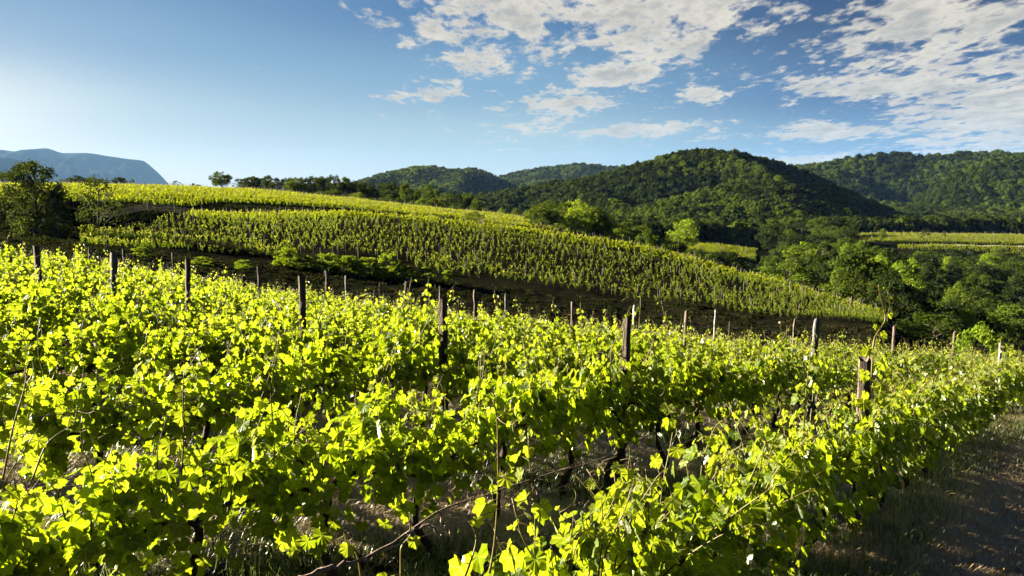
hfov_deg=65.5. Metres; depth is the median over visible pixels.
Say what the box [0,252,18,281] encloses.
grape vine
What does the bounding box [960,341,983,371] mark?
grape vine
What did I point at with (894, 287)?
tree
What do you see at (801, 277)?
tree
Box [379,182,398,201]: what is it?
tree
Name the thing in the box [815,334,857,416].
grape vine
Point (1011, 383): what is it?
grape vine
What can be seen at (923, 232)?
tree
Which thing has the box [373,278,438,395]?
grape vine
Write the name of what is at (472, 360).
grape vine
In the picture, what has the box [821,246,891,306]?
tree
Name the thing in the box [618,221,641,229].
tree
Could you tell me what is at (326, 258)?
shrub
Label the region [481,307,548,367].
grape vine
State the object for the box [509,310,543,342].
grape vine
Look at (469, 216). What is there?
tree
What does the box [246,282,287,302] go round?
grape vine
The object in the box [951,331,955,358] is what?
vineyard post
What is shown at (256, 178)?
tree
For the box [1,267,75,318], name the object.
grape vine
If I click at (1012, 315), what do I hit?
tree
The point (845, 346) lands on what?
grape vine
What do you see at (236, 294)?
grape vine
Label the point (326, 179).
tree
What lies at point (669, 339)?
grape vine
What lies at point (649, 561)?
grape vine
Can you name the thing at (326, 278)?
vineyard post
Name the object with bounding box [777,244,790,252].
tree
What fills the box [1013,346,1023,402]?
grape vine
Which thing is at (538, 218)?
tree
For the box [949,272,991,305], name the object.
tree
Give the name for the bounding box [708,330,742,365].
grape vine
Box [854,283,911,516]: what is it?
grape vine
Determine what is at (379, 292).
vineyard post
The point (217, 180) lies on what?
tree
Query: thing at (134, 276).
grape vine
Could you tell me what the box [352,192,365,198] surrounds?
tree
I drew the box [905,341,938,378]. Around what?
grape vine
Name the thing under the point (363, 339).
grape vine
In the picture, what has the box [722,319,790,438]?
grape vine
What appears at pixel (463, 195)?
tree
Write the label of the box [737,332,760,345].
grape vine
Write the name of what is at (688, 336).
grape vine
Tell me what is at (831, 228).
tree
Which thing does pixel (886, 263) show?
tree
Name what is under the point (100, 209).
tree
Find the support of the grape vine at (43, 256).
on the ground at (492, 281)
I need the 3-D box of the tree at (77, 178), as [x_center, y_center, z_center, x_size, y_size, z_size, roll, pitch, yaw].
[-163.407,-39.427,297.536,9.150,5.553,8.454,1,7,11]
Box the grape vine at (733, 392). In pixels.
[689,336,767,447]
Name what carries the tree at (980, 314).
on the ground at (492, 281)
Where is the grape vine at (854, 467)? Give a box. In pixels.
[748,379,883,560]
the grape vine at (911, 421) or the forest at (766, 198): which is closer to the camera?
the grape vine at (911, 421)
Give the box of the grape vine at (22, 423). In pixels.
[1,348,345,575]
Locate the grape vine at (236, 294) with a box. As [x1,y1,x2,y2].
[226,279,258,305]
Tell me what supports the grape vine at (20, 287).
on the ground at (492, 281)
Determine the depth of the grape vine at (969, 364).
24.16 m
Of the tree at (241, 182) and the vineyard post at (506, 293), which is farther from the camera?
the tree at (241, 182)
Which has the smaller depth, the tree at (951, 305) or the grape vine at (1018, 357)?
the grape vine at (1018, 357)
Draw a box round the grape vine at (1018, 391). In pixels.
[993,340,1023,409]
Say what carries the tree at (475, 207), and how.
on the ground at (492, 281)
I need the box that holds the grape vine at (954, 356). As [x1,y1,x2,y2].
[933,334,960,376]
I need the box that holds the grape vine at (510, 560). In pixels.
[301,398,607,575]
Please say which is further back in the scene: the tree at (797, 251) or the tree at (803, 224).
the tree at (803, 224)
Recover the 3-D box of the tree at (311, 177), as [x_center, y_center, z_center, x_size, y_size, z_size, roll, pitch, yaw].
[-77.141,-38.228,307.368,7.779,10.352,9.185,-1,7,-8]
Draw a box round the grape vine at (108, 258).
[91,248,109,269]
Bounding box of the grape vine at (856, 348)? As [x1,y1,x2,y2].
[847,336,868,358]
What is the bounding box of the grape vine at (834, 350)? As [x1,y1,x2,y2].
[800,340,839,366]
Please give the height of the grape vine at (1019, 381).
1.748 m
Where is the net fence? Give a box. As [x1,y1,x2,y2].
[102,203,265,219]
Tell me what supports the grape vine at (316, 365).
on the ground at (492, 281)
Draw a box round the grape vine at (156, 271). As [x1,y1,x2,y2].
[138,262,169,276]
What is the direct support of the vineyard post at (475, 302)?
on the ground at (492, 281)
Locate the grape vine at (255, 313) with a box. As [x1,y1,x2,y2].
[224,288,320,343]
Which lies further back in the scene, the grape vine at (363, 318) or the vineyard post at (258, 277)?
the vineyard post at (258, 277)
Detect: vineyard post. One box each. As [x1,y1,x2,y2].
[33,245,41,298]
[110,250,117,303]
[122,248,125,277]
[171,251,174,277]
[185,258,190,374]
[257,266,260,296]
[298,275,309,407]
[324,270,328,303]
[345,275,346,299]
[379,282,380,303]
[403,281,407,306]
[438,296,447,411]
[473,288,476,336]
[505,292,507,319]
[570,300,575,340]
[615,315,631,481]
[632,304,635,342]
[683,310,687,345]
[713,308,716,345]
[792,318,795,350]
[806,317,819,420]
[851,356,870,529]
[889,325,895,392]
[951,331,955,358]
[994,341,1002,421]
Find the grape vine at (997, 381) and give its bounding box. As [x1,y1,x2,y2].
[944,344,1019,438]
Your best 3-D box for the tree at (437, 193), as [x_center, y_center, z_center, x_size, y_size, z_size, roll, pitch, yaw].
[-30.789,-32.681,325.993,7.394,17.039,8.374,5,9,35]
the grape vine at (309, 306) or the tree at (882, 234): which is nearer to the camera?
the grape vine at (309, 306)
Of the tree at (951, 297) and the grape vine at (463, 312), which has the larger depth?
the tree at (951, 297)
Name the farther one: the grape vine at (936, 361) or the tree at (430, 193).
the tree at (430, 193)
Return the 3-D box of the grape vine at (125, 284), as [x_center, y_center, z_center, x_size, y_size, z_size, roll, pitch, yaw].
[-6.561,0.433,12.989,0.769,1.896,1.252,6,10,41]
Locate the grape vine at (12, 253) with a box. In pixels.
[0,232,16,263]
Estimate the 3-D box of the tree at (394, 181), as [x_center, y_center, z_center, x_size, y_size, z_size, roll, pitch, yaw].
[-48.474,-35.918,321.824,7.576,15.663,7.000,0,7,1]
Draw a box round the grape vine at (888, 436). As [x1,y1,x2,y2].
[808,331,906,530]
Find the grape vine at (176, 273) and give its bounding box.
[157,254,184,280]
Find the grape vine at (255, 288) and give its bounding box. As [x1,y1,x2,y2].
[232,279,270,294]
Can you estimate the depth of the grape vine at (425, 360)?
9.11 m
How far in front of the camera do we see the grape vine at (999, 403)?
12.88 m
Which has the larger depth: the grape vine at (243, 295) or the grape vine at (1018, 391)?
the grape vine at (243, 295)
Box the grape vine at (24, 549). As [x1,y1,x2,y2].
[0,413,143,575]
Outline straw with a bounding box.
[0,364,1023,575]
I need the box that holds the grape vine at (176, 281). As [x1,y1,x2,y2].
[149,262,194,329]
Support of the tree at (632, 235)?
on the ground at (492, 281)
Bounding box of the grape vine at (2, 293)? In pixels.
[0,276,9,328]
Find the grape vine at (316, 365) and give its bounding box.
[222,283,349,465]
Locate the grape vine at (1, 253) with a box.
[0,243,14,257]
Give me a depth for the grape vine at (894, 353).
16.48 m
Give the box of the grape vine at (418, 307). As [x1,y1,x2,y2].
[393,297,433,317]
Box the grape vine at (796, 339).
[773,330,806,361]
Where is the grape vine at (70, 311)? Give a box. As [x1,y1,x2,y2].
[27,263,128,377]
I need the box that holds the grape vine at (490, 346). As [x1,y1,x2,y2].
[451,289,518,358]
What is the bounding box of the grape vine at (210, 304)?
[145,272,238,331]
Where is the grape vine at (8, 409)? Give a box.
[0,317,67,478]
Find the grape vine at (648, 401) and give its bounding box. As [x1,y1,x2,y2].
[571,296,670,486]
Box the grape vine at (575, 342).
[565,316,603,381]
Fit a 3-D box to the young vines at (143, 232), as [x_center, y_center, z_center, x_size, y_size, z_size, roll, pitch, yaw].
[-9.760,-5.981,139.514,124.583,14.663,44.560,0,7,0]
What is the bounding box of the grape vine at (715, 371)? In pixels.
[646,302,744,448]
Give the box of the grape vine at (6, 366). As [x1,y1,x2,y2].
[0,307,48,399]
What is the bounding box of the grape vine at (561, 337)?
[518,301,575,369]
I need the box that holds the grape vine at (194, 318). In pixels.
[168,284,256,349]
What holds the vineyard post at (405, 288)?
on the ground at (492, 281)
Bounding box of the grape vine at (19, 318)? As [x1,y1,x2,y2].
[0,253,59,396]
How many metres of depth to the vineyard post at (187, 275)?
11.61 m
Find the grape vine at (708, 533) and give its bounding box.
[559,407,796,575]
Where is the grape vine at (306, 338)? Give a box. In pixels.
[268,287,354,405]
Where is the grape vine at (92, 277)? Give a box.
[56,249,126,305]
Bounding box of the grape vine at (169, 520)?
[80,329,313,575]
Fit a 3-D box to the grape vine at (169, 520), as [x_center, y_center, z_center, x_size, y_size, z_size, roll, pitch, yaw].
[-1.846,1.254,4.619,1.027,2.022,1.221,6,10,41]
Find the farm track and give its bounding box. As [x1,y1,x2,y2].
[930,244,1023,246]
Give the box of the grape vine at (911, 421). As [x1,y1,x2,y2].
[838,363,928,508]
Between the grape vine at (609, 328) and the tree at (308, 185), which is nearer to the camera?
the grape vine at (609, 328)
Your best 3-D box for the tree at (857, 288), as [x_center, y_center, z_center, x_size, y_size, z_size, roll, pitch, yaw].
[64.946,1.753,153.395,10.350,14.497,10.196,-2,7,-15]
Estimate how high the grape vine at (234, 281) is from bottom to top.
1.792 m
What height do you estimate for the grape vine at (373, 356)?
2.181 m
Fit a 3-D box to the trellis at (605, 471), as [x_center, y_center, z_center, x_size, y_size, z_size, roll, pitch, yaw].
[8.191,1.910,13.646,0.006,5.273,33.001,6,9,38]
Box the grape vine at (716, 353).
[679,311,725,365]
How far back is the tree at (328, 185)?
301.09 m
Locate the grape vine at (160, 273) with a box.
[134,260,172,292]
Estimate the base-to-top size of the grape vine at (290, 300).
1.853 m
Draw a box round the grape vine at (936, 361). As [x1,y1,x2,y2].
[905,331,941,389]
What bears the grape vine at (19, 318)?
on the ground at (492, 281)
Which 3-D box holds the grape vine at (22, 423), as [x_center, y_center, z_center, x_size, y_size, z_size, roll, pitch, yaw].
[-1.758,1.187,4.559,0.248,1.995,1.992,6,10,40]
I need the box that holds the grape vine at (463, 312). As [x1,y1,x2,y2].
[450,303,470,320]
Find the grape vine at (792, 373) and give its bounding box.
[737,321,811,431]
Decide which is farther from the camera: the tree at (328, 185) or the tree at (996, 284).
the tree at (328, 185)
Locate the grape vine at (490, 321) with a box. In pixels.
[468,304,509,352]
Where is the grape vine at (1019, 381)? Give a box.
[977,344,1023,422]
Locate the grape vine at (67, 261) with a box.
[56,246,87,273]
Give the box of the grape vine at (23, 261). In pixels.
[16,239,67,273]
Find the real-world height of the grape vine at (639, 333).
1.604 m
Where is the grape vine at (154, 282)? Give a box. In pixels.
[109,257,171,308]
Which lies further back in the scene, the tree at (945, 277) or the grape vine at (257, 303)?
the tree at (945, 277)
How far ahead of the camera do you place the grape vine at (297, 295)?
21.18 m
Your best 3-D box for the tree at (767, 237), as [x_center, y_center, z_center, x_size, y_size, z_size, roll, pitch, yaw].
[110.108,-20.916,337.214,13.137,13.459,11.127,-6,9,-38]
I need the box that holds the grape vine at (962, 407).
[910,341,973,458]
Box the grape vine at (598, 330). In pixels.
[562,304,630,379]
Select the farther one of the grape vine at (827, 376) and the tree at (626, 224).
the tree at (626, 224)
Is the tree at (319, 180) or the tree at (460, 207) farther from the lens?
the tree at (319, 180)
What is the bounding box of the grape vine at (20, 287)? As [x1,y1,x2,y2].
[0,252,87,349]
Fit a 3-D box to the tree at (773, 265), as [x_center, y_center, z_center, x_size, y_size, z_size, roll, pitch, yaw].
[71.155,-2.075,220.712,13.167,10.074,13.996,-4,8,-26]
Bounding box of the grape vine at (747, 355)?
[706,326,760,368]
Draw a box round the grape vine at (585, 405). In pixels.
[521,298,633,500]
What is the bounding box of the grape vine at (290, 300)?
[272,280,324,314]
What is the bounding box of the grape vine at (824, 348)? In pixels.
[798,341,831,364]
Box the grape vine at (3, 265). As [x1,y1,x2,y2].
[0,249,21,287]
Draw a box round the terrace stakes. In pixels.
[0,179,1023,257]
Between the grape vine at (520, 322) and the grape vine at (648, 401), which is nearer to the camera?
the grape vine at (648, 401)
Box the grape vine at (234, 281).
[203,273,245,290]
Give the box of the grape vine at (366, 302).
[358,285,378,315]
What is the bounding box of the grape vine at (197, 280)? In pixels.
[174,266,205,289]
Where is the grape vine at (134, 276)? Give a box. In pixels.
[101,255,163,299]
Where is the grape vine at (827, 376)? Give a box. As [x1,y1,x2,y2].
[785,339,843,417]
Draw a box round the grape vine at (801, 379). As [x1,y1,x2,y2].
[757,336,825,422]
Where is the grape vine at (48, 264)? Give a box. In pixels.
[4,239,60,280]
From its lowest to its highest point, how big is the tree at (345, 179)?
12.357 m
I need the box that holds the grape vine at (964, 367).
[946,354,972,375]
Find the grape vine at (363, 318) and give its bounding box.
[326,293,388,342]
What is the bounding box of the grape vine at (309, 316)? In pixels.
[281,276,345,335]
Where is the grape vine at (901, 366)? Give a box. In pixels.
[890,342,916,391]
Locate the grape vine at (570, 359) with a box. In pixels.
[526,322,593,390]
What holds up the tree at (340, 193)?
on the ground at (492, 281)
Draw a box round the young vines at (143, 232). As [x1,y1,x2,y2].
[78,212,853,309]
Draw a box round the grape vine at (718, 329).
[707,326,724,349]
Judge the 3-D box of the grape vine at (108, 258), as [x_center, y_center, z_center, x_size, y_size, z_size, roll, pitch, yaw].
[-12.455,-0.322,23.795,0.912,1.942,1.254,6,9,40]
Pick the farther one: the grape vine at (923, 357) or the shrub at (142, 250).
the shrub at (142, 250)
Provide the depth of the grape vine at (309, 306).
16.04 m
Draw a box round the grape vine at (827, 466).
[723,330,847,575]
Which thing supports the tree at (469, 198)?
on the ground at (492, 281)
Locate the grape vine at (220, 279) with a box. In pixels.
[197,264,235,291]
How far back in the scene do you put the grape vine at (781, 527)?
4.97 m
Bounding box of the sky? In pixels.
[0,0,1023,188]
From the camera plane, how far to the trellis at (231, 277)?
17.01 m
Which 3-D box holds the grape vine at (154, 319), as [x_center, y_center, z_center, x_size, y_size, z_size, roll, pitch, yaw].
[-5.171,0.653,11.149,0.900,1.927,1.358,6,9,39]
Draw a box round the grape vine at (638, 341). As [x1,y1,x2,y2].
[601,312,665,389]
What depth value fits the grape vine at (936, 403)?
9.28 m
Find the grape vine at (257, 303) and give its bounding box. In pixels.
[231,279,288,332]
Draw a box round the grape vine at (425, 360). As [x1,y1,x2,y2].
[377,291,473,429]
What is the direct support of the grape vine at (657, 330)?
on the ground at (492, 281)
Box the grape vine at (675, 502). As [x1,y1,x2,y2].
[583,381,797,575]
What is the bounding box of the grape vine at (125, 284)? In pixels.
[68,255,144,322]
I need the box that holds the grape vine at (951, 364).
[919,341,952,381]
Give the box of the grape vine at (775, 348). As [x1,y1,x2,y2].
[755,330,793,364]
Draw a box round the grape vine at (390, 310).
[349,290,397,331]
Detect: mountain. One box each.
[0,148,167,184]
[0,157,52,182]
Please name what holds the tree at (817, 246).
on the ground at (492, 281)
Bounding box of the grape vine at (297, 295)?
[286,284,317,309]
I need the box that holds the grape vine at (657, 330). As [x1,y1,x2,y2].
[637,320,673,355]
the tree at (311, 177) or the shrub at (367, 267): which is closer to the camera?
the shrub at (367, 267)
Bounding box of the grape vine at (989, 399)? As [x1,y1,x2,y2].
[948,360,1006,443]
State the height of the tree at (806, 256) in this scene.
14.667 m
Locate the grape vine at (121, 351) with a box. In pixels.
[30,264,150,423]
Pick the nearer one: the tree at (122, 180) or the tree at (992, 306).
the tree at (992, 306)
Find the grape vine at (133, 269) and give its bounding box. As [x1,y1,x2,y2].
[90,257,156,285]
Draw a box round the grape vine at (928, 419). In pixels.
[877,369,954,492]
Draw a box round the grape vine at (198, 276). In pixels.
[182,269,209,283]
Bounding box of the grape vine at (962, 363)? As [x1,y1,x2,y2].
[939,348,975,382]
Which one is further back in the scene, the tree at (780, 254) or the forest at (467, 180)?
the forest at (467, 180)
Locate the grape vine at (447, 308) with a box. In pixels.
[434,298,455,318]
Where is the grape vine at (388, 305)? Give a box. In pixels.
[381,293,401,321]
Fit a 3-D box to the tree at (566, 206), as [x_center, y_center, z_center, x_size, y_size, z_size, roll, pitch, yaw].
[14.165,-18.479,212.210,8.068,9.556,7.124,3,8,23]
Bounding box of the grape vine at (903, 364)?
[877,338,909,389]
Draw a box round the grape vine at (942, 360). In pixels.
[923,344,950,382]
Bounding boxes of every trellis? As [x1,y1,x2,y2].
[0,280,771,342]
[0,302,837,376]
[0,324,913,441]
[0,336,980,564]
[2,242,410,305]
[2,249,537,319]
[3,256,566,319]
[4,245,493,316]
[7,266,672,331]
[314,344,1023,575]
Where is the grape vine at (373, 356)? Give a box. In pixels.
[313,278,428,459]
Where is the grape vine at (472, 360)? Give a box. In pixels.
[432,309,520,417]
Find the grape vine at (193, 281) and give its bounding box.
[158,274,212,312]
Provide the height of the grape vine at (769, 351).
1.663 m
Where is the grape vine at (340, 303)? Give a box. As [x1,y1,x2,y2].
[312,288,368,314]
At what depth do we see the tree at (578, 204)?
217.42 m
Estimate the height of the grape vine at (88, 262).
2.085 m
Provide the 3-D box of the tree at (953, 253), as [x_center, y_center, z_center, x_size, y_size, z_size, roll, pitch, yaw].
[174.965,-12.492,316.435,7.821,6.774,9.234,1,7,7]
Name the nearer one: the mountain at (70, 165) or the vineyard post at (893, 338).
the vineyard post at (893, 338)
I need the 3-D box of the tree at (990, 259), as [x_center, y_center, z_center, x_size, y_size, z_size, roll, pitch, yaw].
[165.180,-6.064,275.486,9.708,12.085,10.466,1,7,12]
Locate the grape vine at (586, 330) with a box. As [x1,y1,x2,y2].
[566,320,598,360]
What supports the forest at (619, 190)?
on the hill
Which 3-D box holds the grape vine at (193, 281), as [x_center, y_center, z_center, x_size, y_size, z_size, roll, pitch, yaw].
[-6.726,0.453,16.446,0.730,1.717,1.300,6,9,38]
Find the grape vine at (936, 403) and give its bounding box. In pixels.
[878,347,971,483]
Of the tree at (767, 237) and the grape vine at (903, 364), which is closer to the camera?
the grape vine at (903, 364)
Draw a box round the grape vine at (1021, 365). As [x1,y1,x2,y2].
[1003,358,1023,412]
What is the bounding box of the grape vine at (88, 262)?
[40,237,98,285]
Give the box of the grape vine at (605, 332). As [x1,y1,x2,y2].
[588,321,620,342]
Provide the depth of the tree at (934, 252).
315.69 m
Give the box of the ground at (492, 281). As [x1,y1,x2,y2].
[0,191,1023,575]
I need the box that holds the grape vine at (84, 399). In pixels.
[0,323,178,482]
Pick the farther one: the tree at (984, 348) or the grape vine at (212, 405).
the tree at (984, 348)
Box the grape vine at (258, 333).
[196,283,307,391]
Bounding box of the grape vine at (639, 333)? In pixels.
[606,323,647,354]
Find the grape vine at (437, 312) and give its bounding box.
[421,300,451,322]
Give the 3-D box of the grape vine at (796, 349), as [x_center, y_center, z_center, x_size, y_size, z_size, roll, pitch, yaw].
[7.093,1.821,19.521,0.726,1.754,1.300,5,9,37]
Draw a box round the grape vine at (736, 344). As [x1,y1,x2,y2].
[723,331,744,357]
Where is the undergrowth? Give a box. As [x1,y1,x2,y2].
[0,203,941,384]
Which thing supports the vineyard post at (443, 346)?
on the ground at (492, 281)
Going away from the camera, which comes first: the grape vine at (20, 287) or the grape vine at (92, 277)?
the grape vine at (20, 287)
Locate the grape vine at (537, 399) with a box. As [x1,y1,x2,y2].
[439,336,569,522]
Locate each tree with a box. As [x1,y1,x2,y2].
[0,157,73,236]
[0,172,15,182]
[58,175,87,182]
[70,175,128,229]
[111,177,127,183]
[208,171,232,186]
[232,178,247,187]
[237,178,259,187]
[247,176,260,189]
[256,178,263,188]
[261,175,273,189]
[268,177,283,190]
[280,177,292,190]
[283,177,304,192]
[297,177,315,193]
[306,176,317,193]
[311,176,325,193]
[319,176,329,191]
[324,189,341,196]
[325,174,340,190]
[330,179,350,195]
[335,192,347,196]
[341,177,351,194]
[348,180,358,195]
[352,182,370,197]
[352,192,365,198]
[356,182,371,199]
[368,182,378,198]
[374,182,386,199]
[374,197,390,201]
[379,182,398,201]
[386,194,395,200]
[387,180,398,192]
[393,197,403,203]
[399,183,413,203]
[406,187,420,204]
[414,187,427,202]
[415,199,426,205]
[421,184,434,205]
[425,198,440,206]
[433,188,441,199]
[437,192,453,208]
[448,203,457,209]
[451,192,465,207]
[455,204,464,209]
[460,192,469,208]
[462,211,484,220]
[463,192,480,207]
[468,198,484,209]
[468,203,481,210]
[510,207,522,216]
[523,207,556,223]
[524,203,561,226]
[535,200,557,210]
[554,201,580,231]
[560,199,595,234]
[560,206,593,233]
[580,206,613,237]
[597,213,620,239]
[605,227,632,246]
[610,230,644,245]
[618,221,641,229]
[619,224,635,234]
[630,227,643,241]
[631,224,660,240]
[634,228,662,248]
[654,234,687,254]
[666,218,699,251]
[679,249,717,260]
[701,249,750,271]
[739,263,754,271]
[743,269,775,282]
[750,262,820,289]
[751,262,788,271]
[754,223,783,252]
[757,218,785,236]
[759,249,783,264]
[764,249,793,260]
[764,255,785,265]
[775,228,799,243]
[775,234,802,249]
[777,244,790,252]
[779,224,800,234]
[779,258,815,279]
[781,234,805,246]
[782,241,831,267]
[793,220,812,238]
[795,253,826,267]
[796,254,821,278]
[803,219,829,236]
[803,234,835,245]
[807,242,838,262]
[808,271,835,295]
[810,262,833,296]
[811,224,828,236]
[814,240,836,250]
[816,216,831,226]
[817,281,857,301]
[819,235,834,242]
[820,225,839,235]
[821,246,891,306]
[822,242,842,261]
[823,230,838,240]
[826,215,848,228]
[831,266,878,304]
[833,228,857,243]
[835,237,854,246]
[836,226,861,239]
[839,241,858,263]
[844,219,855,230]
[852,240,874,249]
[860,257,896,283]
[864,277,922,339]
[866,270,928,324]
[867,245,908,278]
[870,253,899,277]
[870,292,946,338]
[878,228,885,239]
[891,311,981,356]
[892,260,926,292]
[894,252,910,262]
[895,292,932,339]
[898,258,928,289]
[906,252,940,270]
[907,261,962,300]
[909,263,938,286]
[915,314,977,356]
[921,229,930,239]
[921,253,943,269]
[922,284,957,307]
[925,251,948,258]
[927,298,957,315]
[939,281,976,310]
[940,256,958,282]
[940,301,960,311]
[944,248,964,257]
[945,255,966,282]
[947,307,985,338]
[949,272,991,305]
[951,304,994,328]
[952,259,993,283]
[957,292,1012,307]
[958,248,977,261]
[960,297,1015,328]
[961,262,1005,286]
[963,255,987,264]
[965,287,991,308]
[965,337,998,356]
[974,324,1018,353]
[976,275,995,297]
[977,253,1002,271]
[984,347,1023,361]
[985,324,1023,358]
[986,303,1023,337]
[987,280,1016,302]
[989,247,1011,256]
[993,261,1023,285]
[994,255,1008,271]
[999,271,1023,304]
[1003,254,1023,278]
[1005,301,1023,326]
[1014,344,1023,350]
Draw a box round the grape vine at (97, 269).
[45,253,104,306]
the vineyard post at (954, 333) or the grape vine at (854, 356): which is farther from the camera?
the vineyard post at (954, 333)
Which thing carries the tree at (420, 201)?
on the ground at (492, 281)
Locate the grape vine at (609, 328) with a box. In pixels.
[596,318,622,340]
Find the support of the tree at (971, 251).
on the ground at (492, 281)
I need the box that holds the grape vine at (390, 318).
[367,290,421,368]
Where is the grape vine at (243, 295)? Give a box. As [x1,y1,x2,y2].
[196,274,255,327]
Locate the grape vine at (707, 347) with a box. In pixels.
[655,315,713,365]
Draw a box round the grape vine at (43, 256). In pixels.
[14,250,52,272]
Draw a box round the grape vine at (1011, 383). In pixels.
[967,335,1020,419]
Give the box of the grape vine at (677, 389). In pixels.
[610,324,703,469]
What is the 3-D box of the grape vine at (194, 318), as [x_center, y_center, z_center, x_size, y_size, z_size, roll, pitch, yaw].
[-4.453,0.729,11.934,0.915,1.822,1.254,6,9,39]
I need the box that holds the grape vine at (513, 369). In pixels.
[485,314,559,422]
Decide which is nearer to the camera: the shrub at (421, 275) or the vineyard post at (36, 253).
the vineyard post at (36, 253)
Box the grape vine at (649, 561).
[468,406,696,575]
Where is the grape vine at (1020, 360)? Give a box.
[986,349,1023,408]
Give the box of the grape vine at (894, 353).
[860,337,900,399]
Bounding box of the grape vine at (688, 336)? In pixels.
[666,325,703,350]
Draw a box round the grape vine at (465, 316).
[449,305,489,350]
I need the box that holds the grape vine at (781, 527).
[664,403,835,575]
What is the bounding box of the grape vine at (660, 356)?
[616,325,681,382]
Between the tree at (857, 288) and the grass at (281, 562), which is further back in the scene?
the tree at (857, 288)
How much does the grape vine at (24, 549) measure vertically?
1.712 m
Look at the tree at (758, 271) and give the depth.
175.10 m
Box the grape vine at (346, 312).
[307,294,360,334]
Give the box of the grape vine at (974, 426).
[921,357,1000,454]
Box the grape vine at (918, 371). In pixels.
[887,338,924,383]
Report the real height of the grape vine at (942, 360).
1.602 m
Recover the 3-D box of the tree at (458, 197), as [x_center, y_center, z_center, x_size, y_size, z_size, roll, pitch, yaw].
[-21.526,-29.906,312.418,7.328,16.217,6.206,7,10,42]
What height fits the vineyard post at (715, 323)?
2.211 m
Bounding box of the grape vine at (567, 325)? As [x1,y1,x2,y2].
[553,314,579,338]
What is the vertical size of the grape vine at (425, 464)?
1.742 m
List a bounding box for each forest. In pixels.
[352,187,1023,246]
[357,165,518,202]
[455,147,960,217]
[498,162,629,186]
[610,178,869,219]
[790,149,1023,205]
[881,153,1023,214]
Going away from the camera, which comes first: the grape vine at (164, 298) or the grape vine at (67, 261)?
the grape vine at (164, 298)
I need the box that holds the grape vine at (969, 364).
[956,353,976,379]
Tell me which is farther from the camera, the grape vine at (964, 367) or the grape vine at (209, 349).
the grape vine at (964, 367)
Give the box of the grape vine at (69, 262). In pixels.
[50,244,94,274]
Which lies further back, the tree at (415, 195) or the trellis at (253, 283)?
the tree at (415, 195)
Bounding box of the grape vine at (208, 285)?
[182,275,228,310]
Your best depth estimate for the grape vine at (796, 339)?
18.79 m
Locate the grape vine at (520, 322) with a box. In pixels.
[489,292,539,363]
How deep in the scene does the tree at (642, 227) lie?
244.90 m
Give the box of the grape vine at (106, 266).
[89,256,123,280]
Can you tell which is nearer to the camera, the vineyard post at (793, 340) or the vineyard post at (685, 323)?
the vineyard post at (685, 323)
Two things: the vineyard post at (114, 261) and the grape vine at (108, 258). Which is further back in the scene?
the grape vine at (108, 258)
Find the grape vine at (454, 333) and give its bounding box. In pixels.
[424,285,485,391]
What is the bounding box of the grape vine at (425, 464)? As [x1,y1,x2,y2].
[352,374,491,564]
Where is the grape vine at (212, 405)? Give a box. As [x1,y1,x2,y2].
[125,313,274,473]
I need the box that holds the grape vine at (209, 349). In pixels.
[128,300,231,424]
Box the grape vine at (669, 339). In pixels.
[655,323,682,354]
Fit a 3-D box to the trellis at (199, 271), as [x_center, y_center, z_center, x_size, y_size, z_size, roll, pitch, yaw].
[-3.646,0.989,24.030,0.006,7.354,31.501,6,9,38]
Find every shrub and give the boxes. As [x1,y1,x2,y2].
[35,188,71,237]
[130,247,151,256]
[191,256,213,266]
[234,259,253,268]
[272,247,299,266]
[291,255,316,269]
[308,252,345,273]
[332,255,363,274]
[350,257,384,277]
[375,252,403,279]
[397,266,417,280]
[416,267,436,283]
[441,270,453,284]
[954,321,1015,360]
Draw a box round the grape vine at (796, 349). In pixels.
[789,331,810,359]
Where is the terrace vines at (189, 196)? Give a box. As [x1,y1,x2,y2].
[0,182,1023,319]
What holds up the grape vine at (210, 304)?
on the ground at (492, 281)
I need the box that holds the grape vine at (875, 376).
[845,334,885,394]
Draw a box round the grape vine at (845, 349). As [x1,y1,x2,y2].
[821,331,850,365]
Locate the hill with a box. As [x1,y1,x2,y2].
[836,167,923,202]
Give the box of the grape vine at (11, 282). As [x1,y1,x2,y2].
[0,260,22,304]
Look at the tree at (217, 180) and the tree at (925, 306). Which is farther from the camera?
the tree at (217, 180)
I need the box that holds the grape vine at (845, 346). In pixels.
[835,326,859,358]
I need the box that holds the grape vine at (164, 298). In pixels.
[116,266,194,347]
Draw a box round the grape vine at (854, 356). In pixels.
[830,341,874,407]
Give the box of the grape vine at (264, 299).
[238,290,291,313]
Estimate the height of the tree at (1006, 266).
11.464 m
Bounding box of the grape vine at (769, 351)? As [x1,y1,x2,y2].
[739,327,788,375]
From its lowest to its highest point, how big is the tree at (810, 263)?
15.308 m
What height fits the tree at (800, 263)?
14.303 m
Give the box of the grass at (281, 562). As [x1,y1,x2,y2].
[0,363,1023,575]
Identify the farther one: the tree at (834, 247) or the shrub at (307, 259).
the tree at (834, 247)
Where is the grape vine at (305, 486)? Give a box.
[238,325,428,575]
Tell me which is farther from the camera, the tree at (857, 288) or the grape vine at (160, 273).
the tree at (857, 288)
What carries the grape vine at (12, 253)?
on the ground at (492, 281)
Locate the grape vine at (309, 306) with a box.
[261,293,320,327]
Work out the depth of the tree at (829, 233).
341.83 m
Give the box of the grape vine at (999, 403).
[969,348,1018,430]
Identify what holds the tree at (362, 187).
on the ground at (492, 281)
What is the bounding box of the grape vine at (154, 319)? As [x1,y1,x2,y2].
[82,267,190,352]
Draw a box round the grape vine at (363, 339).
[332,307,394,381]
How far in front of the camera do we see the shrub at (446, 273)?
110.42 m
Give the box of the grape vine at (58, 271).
[11,245,71,284]
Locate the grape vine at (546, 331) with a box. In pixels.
[530,316,555,342]
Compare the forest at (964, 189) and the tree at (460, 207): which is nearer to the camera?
the tree at (460, 207)
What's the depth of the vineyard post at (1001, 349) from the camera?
14.18 m
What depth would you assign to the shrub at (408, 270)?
110.36 m

